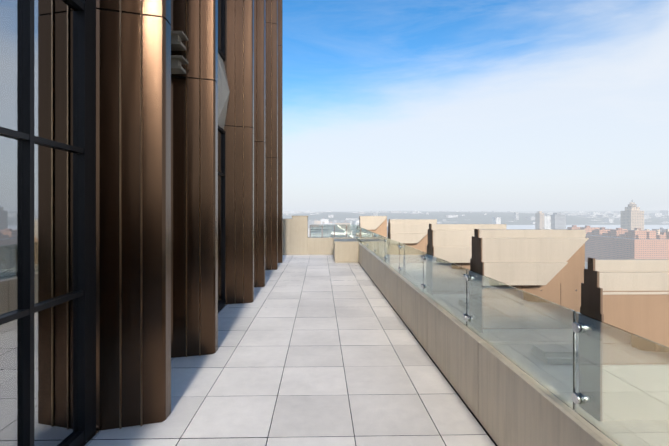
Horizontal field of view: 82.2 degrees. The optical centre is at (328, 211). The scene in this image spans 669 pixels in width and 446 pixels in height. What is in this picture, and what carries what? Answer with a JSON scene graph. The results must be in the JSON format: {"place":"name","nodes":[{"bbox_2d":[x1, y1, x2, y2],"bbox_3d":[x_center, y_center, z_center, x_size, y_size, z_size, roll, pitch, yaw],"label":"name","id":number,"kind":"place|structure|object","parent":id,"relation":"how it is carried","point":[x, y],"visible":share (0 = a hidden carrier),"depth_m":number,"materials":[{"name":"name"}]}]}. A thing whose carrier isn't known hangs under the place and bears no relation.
{"place":"outdoors","nodes":[
{"label":"outdoors","id":0,"kind":"place"},
{"bbox_2d":[88,255,494,445],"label":"terrace floor pavers","id":1,"kind":"object","parent":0,"point":[319,350],"visible":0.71,"depth_m":3.60,"materials":[{"name":"grey tile"}]},
{"bbox_2d":[96,0,282,430],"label":"columns","id":2,"kind":"structure","parent":1,"relation":"on","point":[156,215],"depth_m":4.14,"materials":[{"name":"brown metal"}]},
{"bbox_2d":[283,216,358,262],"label":"parapet wall","id":3,"kind":"structure","parent":1,"relation":"on","point":[297,240],"depth_m":13.97,"materials":[{"name":"beige concrete"}]},
{"bbox_2d":[311,225,357,236],"bbox_3d":[0.442,0.718,14.259,2.210,0.460,0.012,0,0,-1],"label":"glass railing","id":4,"kind":"object","parent":3,"relation":"on","point":[328,230],"visible":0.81,"depth_m":14.25,"materials":[{"name":"clear glass"}]},
{"bbox_2d":[352,237,617,445],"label":"champagne parapet panels","id":5,"kind":"object","parent":1,"relation":"on","point":[505,401],"visible":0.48,"depth_m":2.80,"materials":[{"name":"beige"}]},
{"bbox_2d":[361,229,580,403],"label":"glass clamps","id":6,"kind":"object","parent":5,"relation":"on","point":[576,328],"visible":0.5,"depth_m":1.85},
{"bbox_2d":[356,226,668,445],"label":"glass balustrade","id":7,"kind":"object","parent":5,"relation":"on","point":[616,379],"visible":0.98,"depth_m":1.96,"materials":[{"name":"clear glass"}]},
{"bbox_3d":[-2.222,-6.412,4.418,0.800,16.000,15.350,0,0,-1],"label":"tower wall","id":8,"kind":"object","parent":1,"relation":"on","visible":0},
{"bbox_2d":[0,0,225,445],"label":"window frames","id":9,"kind":"structure","parent":8,"relation":"attached to","point":[86,151],"depth_m":2.61,"materials":[{"name":"black metal"}]},
{"bbox_2d":[0,0,222,445],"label":"window glazing","id":10,"kind":"structure","parent":9,"relation":"in","point":[56,222],"depth_m":2.30,"materials":[{"name":"glass"}]},
{"bbox_2d":[80,303,227,445],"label":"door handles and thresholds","id":11,"kind":"object","parent":8,"relation":"attached to","point":[91,438],"depth_m":2.67,"materials":[{"name":"metal"}]},
{"bbox_2d":[218,53,229,129],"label":"faceted spandrels","id":12,"kind":"object","parent":8,"relation":"attached to","point":[223,92],"visible":0.08,"depth_m":6.17,"materials":[{"name":"grey metal"}]},
{"bbox_2d":[282,0,668,211],"label":"sky","id":13,"kind":"structure","parent":0,"point":[389,105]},
{"bbox_2d":[283,210,668,224],"bbox_3d":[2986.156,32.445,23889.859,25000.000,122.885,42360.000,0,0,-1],"label":"shore ground","id":14,"kind":"structure","parent":0,"point":[476,217],"depth_m":2978.56,"materials":[{"name":"grey"}]},
{"bbox_2d":[283,210,668,223],"bbox_3d":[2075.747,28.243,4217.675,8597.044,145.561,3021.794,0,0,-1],"label":"hills","id":15,"kind":"structure","parent":14,"relation":"on","point":[595,214],"depth_m":3310.82,"materials":[{"name":"grey"}]},
{"bbox_2d":[310,217,665,237],"bbox_3d":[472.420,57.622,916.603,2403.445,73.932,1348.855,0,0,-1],"label":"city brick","id":16,"kind":"object","parent":14,"relation":"on","point":[587,226],"depth_m":682.16,"materials":[{"name":"brown brick"}]},
{"bbox_2d":[308,200,668,268],"bbox_3d":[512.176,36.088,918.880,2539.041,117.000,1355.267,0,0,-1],"label":"city","id":17,"kind":"object","parent":14,"relation":"on","point":[617,244]},
{"bbox_2d":[314,202,668,234],"bbox_3d":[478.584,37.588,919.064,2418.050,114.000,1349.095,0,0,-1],"label":"distant buildings","id":18,"kind":"structure","parent":14,"relation":"on","point":[632,216],"depth_m":811.33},
{"bbox_2d":[369,219,668,346],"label":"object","id":19,"kind":"object","parent":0,"point":[645,316],"visible":0.08,"depth_m":1.82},
{"bbox_2d":[359,216,603,321],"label":"pinnacles","id":20,"kind":"object","parent":19,"relation":"on","point":[591,298],"visible":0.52,"depth_m":1.91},
{"bbox_2d":[360,216,668,294],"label":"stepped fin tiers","id":21,"kind":"object","parent":19,"relation":"on","point":[526,256],"visible":0.46,"depth_m":3.15,"materials":[{"name":"beige concrete"}]},
{"bbox_2d":[506,225,668,229],"bbox_3d":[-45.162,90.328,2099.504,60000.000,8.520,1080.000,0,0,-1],"label":"hudson river water","id":22,"kind":"structure","parent":0,"point":[650,227],"depth_m":2392.03,"materials":[{"name":"grey liquid"}]},
{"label":"wall louvre panels","id":23,"kind":"object","parent":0,"visible":0},
{"bbox_2d":[171,31,187,73],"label":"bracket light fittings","id":24,"kind":"object","parent":23,"relation":"attached to","point":[177,38],"visible":0.62,"depth_m":3.95,"materials":[{"name":"grey metal"}]}
]}

